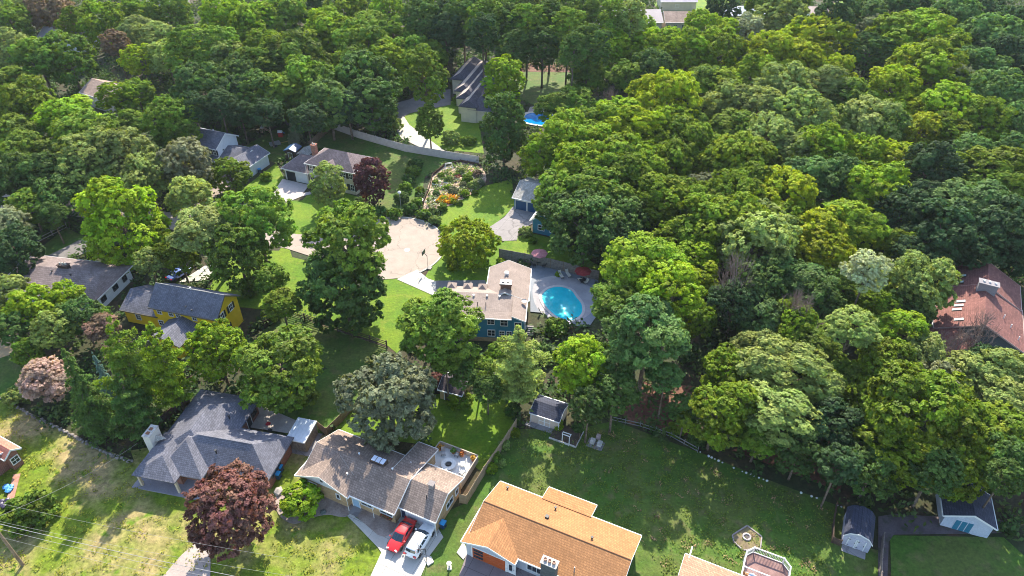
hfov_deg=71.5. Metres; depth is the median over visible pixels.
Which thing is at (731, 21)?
broadleaf tree
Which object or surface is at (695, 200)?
broadleaf tree
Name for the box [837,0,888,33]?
broadleaf tree
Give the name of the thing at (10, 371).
lawn
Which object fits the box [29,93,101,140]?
broadleaf tree
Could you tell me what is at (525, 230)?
shrub
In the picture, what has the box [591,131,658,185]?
broadleaf tree
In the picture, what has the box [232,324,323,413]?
broadleaf tree
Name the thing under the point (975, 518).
pale gabled shed
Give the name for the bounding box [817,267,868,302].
broadleaf tree
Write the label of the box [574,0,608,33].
broadleaf tree
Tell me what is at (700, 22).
broadleaf tree
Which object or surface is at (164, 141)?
broadleaf tree
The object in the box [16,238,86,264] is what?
driveway
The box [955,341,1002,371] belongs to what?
broadleaf tree
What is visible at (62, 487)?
overhead wire
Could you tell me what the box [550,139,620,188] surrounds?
broadleaf tree
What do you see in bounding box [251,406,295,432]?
patio
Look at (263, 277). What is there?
broadleaf tree
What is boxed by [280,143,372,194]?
cream colonial house
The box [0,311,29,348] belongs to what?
broadleaf tree
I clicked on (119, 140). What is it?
broadleaf tree
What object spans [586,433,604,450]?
picnic set
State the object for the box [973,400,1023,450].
broadleaf tree
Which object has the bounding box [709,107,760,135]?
broadleaf tree
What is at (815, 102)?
broadleaf tree
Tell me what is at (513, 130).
broadleaf tree
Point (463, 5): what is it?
broadleaf tree
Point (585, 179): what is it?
broadleaf tree
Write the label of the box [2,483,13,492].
blue tarp
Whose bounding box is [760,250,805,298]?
broadleaf tree
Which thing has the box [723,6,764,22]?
white house
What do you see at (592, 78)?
broadleaf tree
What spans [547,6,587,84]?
broadleaf tree
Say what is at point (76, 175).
broadleaf tree
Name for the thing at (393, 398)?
broadleaf tree
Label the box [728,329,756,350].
broadleaf tree
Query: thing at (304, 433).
metal roofed shed
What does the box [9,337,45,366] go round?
broadleaf tree
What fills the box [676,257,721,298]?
broadleaf tree
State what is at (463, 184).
shrub
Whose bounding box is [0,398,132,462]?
stone wall
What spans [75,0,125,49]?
broadleaf tree
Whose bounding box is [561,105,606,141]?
broadleaf tree
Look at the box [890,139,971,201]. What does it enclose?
broadleaf tree
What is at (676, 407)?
broadleaf tree
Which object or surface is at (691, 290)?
broadleaf tree
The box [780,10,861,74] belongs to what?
broadleaf tree
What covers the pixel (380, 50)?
broadleaf tree
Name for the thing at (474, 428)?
lawn
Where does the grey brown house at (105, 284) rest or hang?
on the ground at (928, 504)
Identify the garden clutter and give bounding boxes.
[428,165,484,205]
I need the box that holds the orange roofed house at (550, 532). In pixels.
[460,481,641,575]
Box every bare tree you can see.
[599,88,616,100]
[713,242,754,316]
[778,283,824,330]
[936,325,973,369]
[953,307,1000,351]
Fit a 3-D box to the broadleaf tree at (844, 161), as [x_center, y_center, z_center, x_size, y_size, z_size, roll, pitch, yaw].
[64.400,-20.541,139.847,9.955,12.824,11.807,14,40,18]
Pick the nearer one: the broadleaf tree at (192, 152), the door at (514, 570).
the door at (514, 570)
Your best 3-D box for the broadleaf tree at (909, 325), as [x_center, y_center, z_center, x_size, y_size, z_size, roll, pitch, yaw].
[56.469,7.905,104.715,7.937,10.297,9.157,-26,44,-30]
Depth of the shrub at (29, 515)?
84.44 m
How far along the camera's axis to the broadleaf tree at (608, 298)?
99.21 m
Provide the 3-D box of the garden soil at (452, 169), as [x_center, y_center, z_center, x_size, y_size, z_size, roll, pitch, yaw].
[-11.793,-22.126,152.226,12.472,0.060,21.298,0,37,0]
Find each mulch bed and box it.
[275,488,352,523]
[357,509,398,536]
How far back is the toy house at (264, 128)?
172.46 m
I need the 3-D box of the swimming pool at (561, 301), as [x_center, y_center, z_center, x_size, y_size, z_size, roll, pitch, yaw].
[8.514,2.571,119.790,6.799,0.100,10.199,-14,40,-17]
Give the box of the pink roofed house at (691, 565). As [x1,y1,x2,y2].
[678,546,743,575]
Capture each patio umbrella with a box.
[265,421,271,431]
[531,249,547,257]
[575,266,590,282]
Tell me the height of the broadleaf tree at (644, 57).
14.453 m
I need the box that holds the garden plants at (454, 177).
[427,163,483,207]
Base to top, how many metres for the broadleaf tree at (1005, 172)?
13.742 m
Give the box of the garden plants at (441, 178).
[426,162,481,206]
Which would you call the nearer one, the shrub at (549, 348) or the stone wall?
the stone wall
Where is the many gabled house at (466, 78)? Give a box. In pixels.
[450,56,500,122]
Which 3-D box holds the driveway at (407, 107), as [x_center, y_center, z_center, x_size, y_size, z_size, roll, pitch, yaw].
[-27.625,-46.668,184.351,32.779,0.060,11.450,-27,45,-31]
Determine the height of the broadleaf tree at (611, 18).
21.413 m
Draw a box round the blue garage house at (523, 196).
[512,178,559,235]
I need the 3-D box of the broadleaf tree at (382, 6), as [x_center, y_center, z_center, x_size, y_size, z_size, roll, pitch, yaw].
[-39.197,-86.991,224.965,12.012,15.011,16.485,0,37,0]
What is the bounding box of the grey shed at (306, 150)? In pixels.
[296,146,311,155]
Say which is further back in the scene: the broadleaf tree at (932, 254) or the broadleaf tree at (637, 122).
the broadleaf tree at (637, 122)
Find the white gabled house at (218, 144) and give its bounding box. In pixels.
[178,128,269,175]
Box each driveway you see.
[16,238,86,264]
[163,545,210,575]
[177,174,234,219]
[180,265,211,281]
[274,179,310,204]
[354,89,450,127]
[371,517,442,575]
[397,117,443,150]
[397,270,435,294]
[435,280,485,293]
[459,554,535,575]
[490,207,533,240]
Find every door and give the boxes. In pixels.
[246,415,252,428]
[296,172,307,183]
[351,498,360,508]
[400,510,407,517]
[405,512,435,531]
[471,546,506,570]
[506,562,515,575]
[515,199,526,210]
[527,202,535,212]
[539,417,543,425]
[544,419,549,427]
[845,536,857,547]
[854,540,866,550]
[951,519,974,532]
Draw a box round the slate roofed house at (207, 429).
[132,389,293,499]
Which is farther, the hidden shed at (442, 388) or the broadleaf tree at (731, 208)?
the broadleaf tree at (731, 208)
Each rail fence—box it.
[33,223,67,241]
[263,311,387,347]
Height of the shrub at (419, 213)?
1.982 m
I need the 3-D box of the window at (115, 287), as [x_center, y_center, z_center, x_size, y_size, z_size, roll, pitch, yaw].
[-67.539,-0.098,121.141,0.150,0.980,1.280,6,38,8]
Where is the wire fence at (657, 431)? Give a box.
[612,417,698,452]
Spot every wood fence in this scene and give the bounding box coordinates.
[308,129,330,144]
[316,404,352,435]
[459,418,516,503]
[499,249,598,279]
[831,501,842,545]
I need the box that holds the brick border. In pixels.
[7,473,20,498]
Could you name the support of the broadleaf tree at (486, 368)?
on the ground at (928, 504)
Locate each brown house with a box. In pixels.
[0,255,132,310]
[79,78,139,114]
[926,262,1023,357]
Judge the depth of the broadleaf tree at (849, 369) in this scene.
96.83 m
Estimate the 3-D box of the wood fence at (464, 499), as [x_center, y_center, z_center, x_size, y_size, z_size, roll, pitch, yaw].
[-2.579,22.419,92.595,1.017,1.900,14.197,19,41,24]
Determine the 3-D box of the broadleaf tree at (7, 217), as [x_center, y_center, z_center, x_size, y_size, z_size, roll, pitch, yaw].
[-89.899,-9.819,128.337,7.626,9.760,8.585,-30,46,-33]
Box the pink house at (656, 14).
[599,9,663,33]
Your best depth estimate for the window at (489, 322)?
110.09 m
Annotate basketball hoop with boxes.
[415,543,433,565]
[421,249,431,269]
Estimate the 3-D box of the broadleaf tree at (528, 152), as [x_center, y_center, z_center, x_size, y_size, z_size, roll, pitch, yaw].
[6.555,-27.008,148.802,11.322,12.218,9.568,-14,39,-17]
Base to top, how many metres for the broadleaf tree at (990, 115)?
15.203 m
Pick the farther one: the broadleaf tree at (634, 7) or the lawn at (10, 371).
the broadleaf tree at (634, 7)
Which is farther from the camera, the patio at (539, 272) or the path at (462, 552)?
the patio at (539, 272)
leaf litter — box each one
[519,62,569,71]
[618,381,720,434]
[732,438,841,490]
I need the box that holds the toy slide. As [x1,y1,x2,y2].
[277,130,283,136]
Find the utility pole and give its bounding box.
[0,532,24,566]
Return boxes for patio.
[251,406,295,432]
[530,265,597,326]
[532,276,592,323]
[732,525,761,550]
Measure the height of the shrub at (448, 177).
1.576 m
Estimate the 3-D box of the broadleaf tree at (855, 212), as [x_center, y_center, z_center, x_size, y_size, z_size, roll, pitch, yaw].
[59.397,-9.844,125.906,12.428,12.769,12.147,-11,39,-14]
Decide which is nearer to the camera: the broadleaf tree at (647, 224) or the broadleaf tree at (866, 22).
the broadleaf tree at (647, 224)
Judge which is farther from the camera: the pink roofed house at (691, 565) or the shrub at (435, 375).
the shrub at (435, 375)
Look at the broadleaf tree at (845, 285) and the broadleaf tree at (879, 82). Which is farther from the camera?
the broadleaf tree at (879, 82)
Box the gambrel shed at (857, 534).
[841,505,875,559]
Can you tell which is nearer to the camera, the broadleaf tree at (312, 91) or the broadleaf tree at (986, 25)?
the broadleaf tree at (312, 91)
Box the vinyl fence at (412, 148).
[334,125,478,162]
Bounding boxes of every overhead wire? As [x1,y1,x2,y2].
[0,444,135,515]
[1,503,283,557]
[1,524,231,575]
[1,529,203,575]
[4,522,287,575]
[6,538,161,575]
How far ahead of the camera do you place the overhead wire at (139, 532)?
76.14 m
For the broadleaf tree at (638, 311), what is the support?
on the ground at (928, 504)
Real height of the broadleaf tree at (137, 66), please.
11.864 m
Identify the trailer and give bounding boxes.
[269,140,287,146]
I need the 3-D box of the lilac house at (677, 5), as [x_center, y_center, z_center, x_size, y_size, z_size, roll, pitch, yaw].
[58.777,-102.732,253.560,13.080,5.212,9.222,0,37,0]
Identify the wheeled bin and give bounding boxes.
[275,470,282,479]
[439,519,446,528]
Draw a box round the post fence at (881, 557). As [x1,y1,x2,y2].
[879,532,885,575]
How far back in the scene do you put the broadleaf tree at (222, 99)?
156.35 m
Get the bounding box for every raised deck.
[434,441,477,488]
[741,546,791,575]
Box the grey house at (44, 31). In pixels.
[37,26,98,51]
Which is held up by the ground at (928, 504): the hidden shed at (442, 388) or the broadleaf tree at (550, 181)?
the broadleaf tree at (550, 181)
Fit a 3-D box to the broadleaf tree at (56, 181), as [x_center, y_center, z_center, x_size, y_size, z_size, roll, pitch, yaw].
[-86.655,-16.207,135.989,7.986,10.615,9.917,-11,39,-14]
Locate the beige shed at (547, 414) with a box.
[525,395,567,433]
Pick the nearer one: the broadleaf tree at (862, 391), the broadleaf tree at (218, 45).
the broadleaf tree at (862, 391)
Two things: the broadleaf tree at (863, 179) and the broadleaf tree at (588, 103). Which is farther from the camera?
the broadleaf tree at (588, 103)
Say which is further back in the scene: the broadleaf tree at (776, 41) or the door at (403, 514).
the broadleaf tree at (776, 41)
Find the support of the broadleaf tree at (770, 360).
on the ground at (928, 504)
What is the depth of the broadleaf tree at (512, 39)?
186.02 m
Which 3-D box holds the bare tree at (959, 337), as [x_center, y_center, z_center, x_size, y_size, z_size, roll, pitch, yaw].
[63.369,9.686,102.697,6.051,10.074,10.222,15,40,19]
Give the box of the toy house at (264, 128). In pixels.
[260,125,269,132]
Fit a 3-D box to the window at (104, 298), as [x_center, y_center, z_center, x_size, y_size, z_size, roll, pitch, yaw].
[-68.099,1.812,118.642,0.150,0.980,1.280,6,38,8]
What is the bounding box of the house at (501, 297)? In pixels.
[447,260,533,341]
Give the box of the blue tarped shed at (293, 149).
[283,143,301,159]
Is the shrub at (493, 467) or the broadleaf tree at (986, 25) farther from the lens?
the broadleaf tree at (986, 25)
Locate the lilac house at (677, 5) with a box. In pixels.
[657,0,697,10]
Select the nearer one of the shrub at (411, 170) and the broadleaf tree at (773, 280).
the broadleaf tree at (773, 280)
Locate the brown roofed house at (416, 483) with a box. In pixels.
[294,429,464,535]
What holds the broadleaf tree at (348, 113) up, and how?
on the ground at (928, 504)
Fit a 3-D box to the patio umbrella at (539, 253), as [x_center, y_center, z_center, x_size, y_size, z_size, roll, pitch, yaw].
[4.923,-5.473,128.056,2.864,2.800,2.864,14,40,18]
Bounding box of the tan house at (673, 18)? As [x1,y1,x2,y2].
[662,11,691,30]
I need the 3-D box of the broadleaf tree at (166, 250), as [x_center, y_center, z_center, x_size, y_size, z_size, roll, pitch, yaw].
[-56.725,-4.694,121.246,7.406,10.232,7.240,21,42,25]
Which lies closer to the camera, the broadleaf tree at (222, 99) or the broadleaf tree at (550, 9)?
the broadleaf tree at (222, 99)
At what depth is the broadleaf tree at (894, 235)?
121.55 m
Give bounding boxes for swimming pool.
[522,112,552,126]
[539,285,584,322]
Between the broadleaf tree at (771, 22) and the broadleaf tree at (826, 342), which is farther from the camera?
the broadleaf tree at (771, 22)
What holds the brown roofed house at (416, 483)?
on the ground at (928, 504)
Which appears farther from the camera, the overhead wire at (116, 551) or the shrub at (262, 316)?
the shrub at (262, 316)
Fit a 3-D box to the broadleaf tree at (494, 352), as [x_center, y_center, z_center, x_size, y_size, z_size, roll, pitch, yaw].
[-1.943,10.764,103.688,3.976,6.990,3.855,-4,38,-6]
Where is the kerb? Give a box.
[384,217,440,272]
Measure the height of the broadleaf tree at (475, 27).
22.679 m
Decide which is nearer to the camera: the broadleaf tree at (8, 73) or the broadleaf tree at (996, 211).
the broadleaf tree at (996, 211)
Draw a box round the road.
[0,194,440,278]
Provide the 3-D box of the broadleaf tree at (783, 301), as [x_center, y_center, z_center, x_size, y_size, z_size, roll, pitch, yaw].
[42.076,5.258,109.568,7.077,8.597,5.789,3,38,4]
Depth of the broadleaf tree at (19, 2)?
227.33 m
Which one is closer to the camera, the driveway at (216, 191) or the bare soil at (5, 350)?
the bare soil at (5, 350)
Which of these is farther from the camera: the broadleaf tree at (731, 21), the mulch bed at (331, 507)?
the broadleaf tree at (731, 21)
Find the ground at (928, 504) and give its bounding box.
[0,0,1023,575]
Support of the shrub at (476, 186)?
on the garden soil at (452, 169)
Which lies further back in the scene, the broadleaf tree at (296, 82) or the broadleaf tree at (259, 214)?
the broadleaf tree at (296, 82)
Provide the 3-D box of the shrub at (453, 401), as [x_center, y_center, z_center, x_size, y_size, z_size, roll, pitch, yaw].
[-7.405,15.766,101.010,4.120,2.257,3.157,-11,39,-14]
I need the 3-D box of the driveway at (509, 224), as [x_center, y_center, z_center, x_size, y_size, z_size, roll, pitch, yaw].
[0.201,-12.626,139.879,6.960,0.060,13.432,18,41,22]
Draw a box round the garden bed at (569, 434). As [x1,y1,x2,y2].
[549,424,583,447]
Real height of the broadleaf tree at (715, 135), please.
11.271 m
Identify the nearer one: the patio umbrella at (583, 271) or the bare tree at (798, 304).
the bare tree at (798, 304)
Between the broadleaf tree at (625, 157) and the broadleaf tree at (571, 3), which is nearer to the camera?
the broadleaf tree at (625, 157)
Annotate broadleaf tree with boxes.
[0,0,34,36]
[0,26,33,66]
[0,65,32,103]
[0,73,56,130]
[0,112,44,154]
[0,129,59,177]
[0,150,38,207]
[0,204,36,254]
[0,220,45,275]
[0,273,30,319]
[0,282,57,333]
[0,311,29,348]
[3,187,49,232]
[4,36,71,94]
[8,151,75,194]
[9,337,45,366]
[13,0,45,29]
[15,355,71,402]
[22,0,76,29]
[28,308,80,355]
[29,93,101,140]
[32,174,79,226]
[34,199,69,243]
[38,29,99,89]
[47,108,119,150]
[47,278,85,318]
[49,151,105,198]
[51,125,121,184]
[53,5,93,35]
[53,294,105,345]
[70,175,172,270]
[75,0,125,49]
[81,311,121,341]
[91,303,113,315]
[93,81,140,114]
[93,125,158,180]
[97,28,131,78]
[115,14,152,53]
[116,42,162,78]
[116,108,152,136]
[117,0,157,22]
[119,151,169,208]
[120,76,156,112]
[131,20,175,69]
[131,246,165,282]
[138,93,201,163]
[142,38,186,83]
[144,0,193,30]
[152,113,203,163]
[152,232,201,283]
[155,135,213,189]
[161,23,239,70]
[163,175,214,221]
[165,202,240,281]
[168,60,229,121]
[175,90,213,126]
[180,457,278,562]
[184,318,247,385]
[197,0,245,40]
[200,220,273,291]
[202,88,240,132]
[204,38,242,79]
[208,156,252,192]
[212,72,254,130]
[215,185,298,260]
[217,51,256,90]
[225,0,278,36]
[225,97,254,142]
[226,68,275,120]
[227,4,268,49]
[231,43,285,81]
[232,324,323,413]
[242,28,290,70]
[245,96,284,147]
[249,0,317,42]
[249,71,305,125]
[252,262,290,292]
[261,287,302,338]
[262,27,333,76]
[270,54,338,133]
[277,0,328,26]
[286,101,326,143]
[295,251,387,335]
[300,77,355,140]
[301,10,365,61]
[301,198,391,305]
[304,4,343,46]
[307,160,347,207]
[321,87,373,139]
[323,0,367,28]
[331,44,377,81]
[332,13,392,76]
[332,352,437,453]
[334,48,404,114]
[343,77,398,133]
[352,9,392,44]
[353,157,391,206]
[363,38,412,79]
[368,0,404,20]
[372,15,413,46]
[387,31,430,75]
[395,287,485,372]
[398,0,438,43]
[399,43,449,105]
[413,38,449,65]
[414,103,444,148]
[420,0,456,62]
[424,0,461,15]
[427,11,465,74]
[431,343,461,400]
[435,215,501,272]
[442,0,481,62]
[447,358,479,396]
[461,355,495,385]
[463,0,504,60]
[463,11,500,77]
[471,374,502,414]
[478,91,528,165]
[480,53,525,106]
[485,341,506,365]
[492,1,526,52]
[494,0,519,29]
[494,28,534,71]
[503,2,548,80]
[515,0,553,13]
[516,132,559,176]
[525,25,559,87]
[530,0,569,73]
[531,168,576,218]
[532,90,580,121]
[534,191,588,238]
[539,107,596,165]
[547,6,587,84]
[547,187,623,266]
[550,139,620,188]
[552,0,579,26]
[552,333,615,407]
[555,84,598,120]
[557,165,636,219]
[558,30,588,85]
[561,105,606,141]
[564,118,624,163]
[565,60,611,98]
[568,385,607,443]
[570,23,613,85]
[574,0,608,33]
[586,95,641,131]
[587,220,633,267]
[590,27,632,80]
[590,280,638,333]
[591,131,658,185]
[591,365,642,432]
[593,194,648,240]
[597,150,655,195]
[598,0,628,63]
[598,230,690,298]
[599,105,670,147]
[600,292,692,391]
[601,342,642,412]
[608,58,646,96]
[614,0,647,42]
[619,148,671,197]
[624,14,655,57]
[624,74,665,104]
[626,194,666,228]
[627,47,676,81]
[630,25,686,74]
[634,171,690,229]
[635,67,703,124]
[635,257,707,349]
[642,103,697,158]
[645,362,685,418]
[650,218,695,255]
[654,135,695,177]
[661,26,716,77]
[661,114,713,171]
[664,176,710,218]
[664,192,743,262]
[667,391,702,439]
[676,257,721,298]
[676,382,748,451]
[677,237,721,279]
[679,301,717,346]
[681,105,708,137]
[682,8,725,48]
[684,63,720,106]
[684,132,720,170]
[684,145,729,180]
[686,171,718,192]
[691,23,745,70]
[699,66,743,101]
[699,341,758,387]
[700,168,765,206]
[700,191,780,262]
[701,78,751,128]
[703,130,769,185]
[705,0,741,20]
[706,276,762,337]
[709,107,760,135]
[714,210,799,286]
[715,379,759,435]
[723,17,741,48]
[724,53,775,84]
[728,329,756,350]
[729,160,787,201]
[730,136,782,174]
[731,292,782,333]
[732,256,788,317]
[733,334,846,406]
[734,11,767,41]
[734,85,789,126]
[737,422,779,462]
[738,377,830,454]
[739,29,800,77]
[741,198,802,257]
[744,0,778,16]
[744,110,795,160]
[750,60,812,109]
[750,328,791,351]
[753,0,810,39]
[759,164,820,213]
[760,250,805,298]
[767,86,840,151]
[769,0,810,22]
[770,298,809,330]
[771,36,826,78]
[774,429,823,479]
[775,130,823,168]
[775,305,824,352]
[777,201,811,225]
[779,155,845,207]
[779,262,840,302]
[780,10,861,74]
[787,120,855,178]
[789,319,834,352]
[791,64,852,109]
[792,219,856,278]
[792,329,847,371]
[794,204,868,267]
[797,279,848,319]
[804,370,847,408]
[805,396,865,459]
[813,442,864,508]
[814,0,855,66]
[816,52,858,82]
[817,152,863,199]
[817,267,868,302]
[820,197,893,250]
[823,76,878,107]
[824,304,883,355]
[827,158,911,226]
[830,359,876,397]
[832,103,871,141]
[835,94,918,155]
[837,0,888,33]
[838,132,886,171]
[838,248,894,323]
[839,31,896,77]
[839,372,880,429]
[844,286,907,320]
[844,440,903,500]
[852,416,939,490]
[855,13,891,58]
[855,336,926,398]
[861,359,992,477]
[864,7,971,81]
[865,0,919,14]
[865,63,922,105]
[867,308,931,354]
[869,185,929,232]
[870,34,971,112]
[872,99,910,147]
[872,227,920,259]
[876,138,912,182]
[876,249,963,322]
[880,287,942,327]
[888,234,931,277]
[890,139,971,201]
[893,91,924,120]
[896,0,947,13]
[896,8,934,48]
[896,331,949,368]
[900,178,955,219]
[900,197,990,265]
[901,111,945,147]
[907,438,965,508]
[917,249,956,283]
[919,110,976,149]
[920,79,984,134]
[920,359,961,395]
[929,177,1023,249]
[930,0,985,36]
[930,62,980,96]
[934,427,996,503]
[936,219,1013,269]
[936,349,986,394]
[941,145,1023,198]
[948,12,1023,69]
[948,45,1014,92]
[951,131,996,175]
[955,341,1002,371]
[957,96,1018,143]
[959,66,1023,127]
[964,0,1008,24]
[966,347,1023,393]
[968,33,1023,96]
[969,430,1023,495]
[971,373,1023,435]
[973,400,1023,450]
[975,192,1023,270]
[980,457,1023,508]
[985,98,1023,145]
[987,130,1023,177]
[992,5,1023,53]
[997,235,1023,277]
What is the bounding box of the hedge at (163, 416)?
[135,397,189,444]
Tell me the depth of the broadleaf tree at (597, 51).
173.22 m
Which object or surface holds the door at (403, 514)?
in the brown roofed house at (416, 483)
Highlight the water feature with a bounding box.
[446,561,451,569]
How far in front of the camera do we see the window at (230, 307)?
112.22 m
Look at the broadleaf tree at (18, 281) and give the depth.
111.83 m
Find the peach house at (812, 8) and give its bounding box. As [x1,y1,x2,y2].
[807,6,828,21]
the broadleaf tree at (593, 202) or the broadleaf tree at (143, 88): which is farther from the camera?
the broadleaf tree at (143, 88)
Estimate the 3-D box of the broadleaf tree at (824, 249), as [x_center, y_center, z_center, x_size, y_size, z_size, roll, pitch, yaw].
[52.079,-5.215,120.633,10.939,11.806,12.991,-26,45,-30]
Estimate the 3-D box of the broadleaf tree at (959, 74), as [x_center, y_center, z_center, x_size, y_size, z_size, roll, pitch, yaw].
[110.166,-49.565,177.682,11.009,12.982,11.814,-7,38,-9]
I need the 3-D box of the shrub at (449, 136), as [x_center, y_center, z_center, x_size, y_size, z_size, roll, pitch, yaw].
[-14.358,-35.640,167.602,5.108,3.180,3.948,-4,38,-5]
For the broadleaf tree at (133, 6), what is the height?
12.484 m
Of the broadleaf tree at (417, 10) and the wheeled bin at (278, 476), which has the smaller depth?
the wheeled bin at (278, 476)
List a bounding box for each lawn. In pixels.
[0,356,30,403]
[0,400,380,575]
[37,228,86,255]
[209,248,432,352]
[244,163,380,234]
[245,124,299,163]
[256,314,386,434]
[266,256,344,304]
[316,129,456,214]
[333,394,514,470]
[397,101,483,153]
[421,421,877,575]
[426,225,506,283]
[438,179,513,225]
[501,233,601,281]
[515,72,569,104]
[654,0,728,18]
[890,535,1023,575]
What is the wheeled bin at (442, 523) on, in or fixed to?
on the lawn at (460, 518)
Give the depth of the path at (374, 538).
84.94 m
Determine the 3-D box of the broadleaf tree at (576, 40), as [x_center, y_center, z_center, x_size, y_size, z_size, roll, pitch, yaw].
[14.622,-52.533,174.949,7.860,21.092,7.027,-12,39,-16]
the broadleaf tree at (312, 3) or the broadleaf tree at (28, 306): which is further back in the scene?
the broadleaf tree at (312, 3)
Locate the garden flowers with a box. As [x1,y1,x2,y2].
[435,193,458,203]
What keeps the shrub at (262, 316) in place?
on the ground at (928, 504)
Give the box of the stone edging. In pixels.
[700,451,841,507]
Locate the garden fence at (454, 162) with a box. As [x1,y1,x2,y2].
[422,159,481,203]
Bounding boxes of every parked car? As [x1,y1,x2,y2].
[165,265,186,281]
[386,516,416,552]
[403,522,434,558]
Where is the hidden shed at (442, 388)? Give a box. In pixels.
[437,372,469,400]
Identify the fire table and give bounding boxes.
[441,458,455,469]
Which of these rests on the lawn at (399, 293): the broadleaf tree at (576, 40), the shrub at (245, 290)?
the shrub at (245, 290)
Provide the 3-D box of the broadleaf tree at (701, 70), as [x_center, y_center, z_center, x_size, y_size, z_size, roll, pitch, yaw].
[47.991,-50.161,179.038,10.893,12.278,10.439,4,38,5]
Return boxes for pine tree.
[92,316,172,417]
[108,372,161,440]
[139,321,194,410]
[492,325,552,405]
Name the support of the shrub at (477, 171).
on the garden soil at (452, 169)
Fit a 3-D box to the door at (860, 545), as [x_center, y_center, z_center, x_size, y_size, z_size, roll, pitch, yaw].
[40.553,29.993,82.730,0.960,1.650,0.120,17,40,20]
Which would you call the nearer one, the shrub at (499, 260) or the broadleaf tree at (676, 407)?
the broadleaf tree at (676, 407)
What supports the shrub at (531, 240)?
on the lawn at (520, 244)
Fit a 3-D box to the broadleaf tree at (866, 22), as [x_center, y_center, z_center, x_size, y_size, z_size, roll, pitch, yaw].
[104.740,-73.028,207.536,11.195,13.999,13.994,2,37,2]
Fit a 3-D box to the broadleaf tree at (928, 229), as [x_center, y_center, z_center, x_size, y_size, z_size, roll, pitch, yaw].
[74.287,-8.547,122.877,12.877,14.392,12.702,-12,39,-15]
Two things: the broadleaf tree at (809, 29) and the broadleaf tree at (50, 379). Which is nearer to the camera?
the broadleaf tree at (50, 379)
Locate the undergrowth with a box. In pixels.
[0,0,1023,540]
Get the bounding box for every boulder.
[274,486,282,495]
[320,509,326,515]
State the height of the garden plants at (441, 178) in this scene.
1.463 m
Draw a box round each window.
[9,454,20,465]
[100,294,106,303]
[112,283,118,291]
[122,274,127,282]
[211,150,218,155]
[218,310,226,320]
[226,301,234,313]
[251,408,256,418]
[272,461,280,478]
[307,165,314,171]
[347,173,353,179]
[348,184,356,191]
[360,502,373,509]
[379,510,392,517]
[446,495,453,510]
[487,320,494,324]
[487,329,494,336]
[499,331,504,335]
[500,320,507,326]
[508,563,513,572]
[514,322,521,328]
[526,564,539,574]
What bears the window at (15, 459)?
in the brick red house at (10, 457)
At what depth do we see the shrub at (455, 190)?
148.59 m
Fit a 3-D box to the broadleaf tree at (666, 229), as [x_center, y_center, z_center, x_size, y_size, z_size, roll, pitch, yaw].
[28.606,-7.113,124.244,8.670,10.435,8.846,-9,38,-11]
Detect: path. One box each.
[348,514,384,550]
[457,543,466,559]
[878,514,1003,575]
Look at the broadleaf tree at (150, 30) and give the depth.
197.44 m
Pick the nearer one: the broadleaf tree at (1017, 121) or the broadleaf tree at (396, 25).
the broadleaf tree at (1017, 121)
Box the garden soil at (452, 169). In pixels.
[423,162,485,208]
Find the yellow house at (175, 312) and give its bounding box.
[119,283,243,358]
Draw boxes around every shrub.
[0,387,28,409]
[0,489,61,539]
[238,278,263,298]
[259,171,272,180]
[260,307,280,322]
[279,478,324,521]
[354,196,364,203]
[369,349,388,367]
[372,205,387,217]
[385,118,403,133]
[385,207,402,220]
[393,190,409,203]
[397,181,412,193]
[401,174,416,184]
[402,202,417,214]
[404,165,421,176]
[407,158,423,168]
[412,197,422,206]
[414,208,432,219]
[415,186,424,194]
[428,215,441,223]
[429,207,438,215]
[429,372,442,392]
[432,190,439,195]
[437,172,444,177]
[437,203,447,211]
[438,224,446,230]
[441,130,460,144]
[443,175,452,181]
[446,390,473,410]
[448,185,458,193]
[449,197,456,203]
[455,167,464,173]
[456,200,462,205]
[459,135,477,144]
[459,181,466,188]
[460,189,469,197]
[461,174,472,182]
[467,180,479,188]
[471,189,478,194]
[473,169,482,176]
[477,179,484,186]
[484,462,497,474]
[486,450,501,464]
[496,257,504,263]
[496,458,506,467]
[498,439,509,451]
[503,402,521,416]
[510,427,520,437]
[518,225,532,237]
[528,237,537,243]
[535,342,552,363]
[544,316,568,338]
[554,419,563,430]
[571,422,583,432]
[665,421,684,438]
[687,433,703,448]
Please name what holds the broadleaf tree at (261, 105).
on the ground at (928, 504)
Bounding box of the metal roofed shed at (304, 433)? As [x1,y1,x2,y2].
[287,417,321,456]
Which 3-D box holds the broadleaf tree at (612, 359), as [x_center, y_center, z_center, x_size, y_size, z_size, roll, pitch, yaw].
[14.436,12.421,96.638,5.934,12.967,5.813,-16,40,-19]
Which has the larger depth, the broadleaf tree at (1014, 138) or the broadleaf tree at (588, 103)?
the broadleaf tree at (588, 103)
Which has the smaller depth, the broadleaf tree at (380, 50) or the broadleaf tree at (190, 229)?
the broadleaf tree at (190, 229)
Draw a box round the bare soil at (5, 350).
[0,335,14,357]
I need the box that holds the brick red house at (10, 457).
[0,436,23,475]
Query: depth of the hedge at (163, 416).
98.87 m
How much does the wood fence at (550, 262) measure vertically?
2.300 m
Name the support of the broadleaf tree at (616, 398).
on the ground at (928, 504)
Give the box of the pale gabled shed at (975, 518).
[935,483,997,537]
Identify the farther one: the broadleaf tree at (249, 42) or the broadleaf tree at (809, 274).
the broadleaf tree at (249, 42)
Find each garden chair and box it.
[441,447,444,455]
[454,448,459,456]
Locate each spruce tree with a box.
[61,348,129,448]
[91,351,117,399]
[221,120,232,133]
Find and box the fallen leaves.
[573,431,827,573]

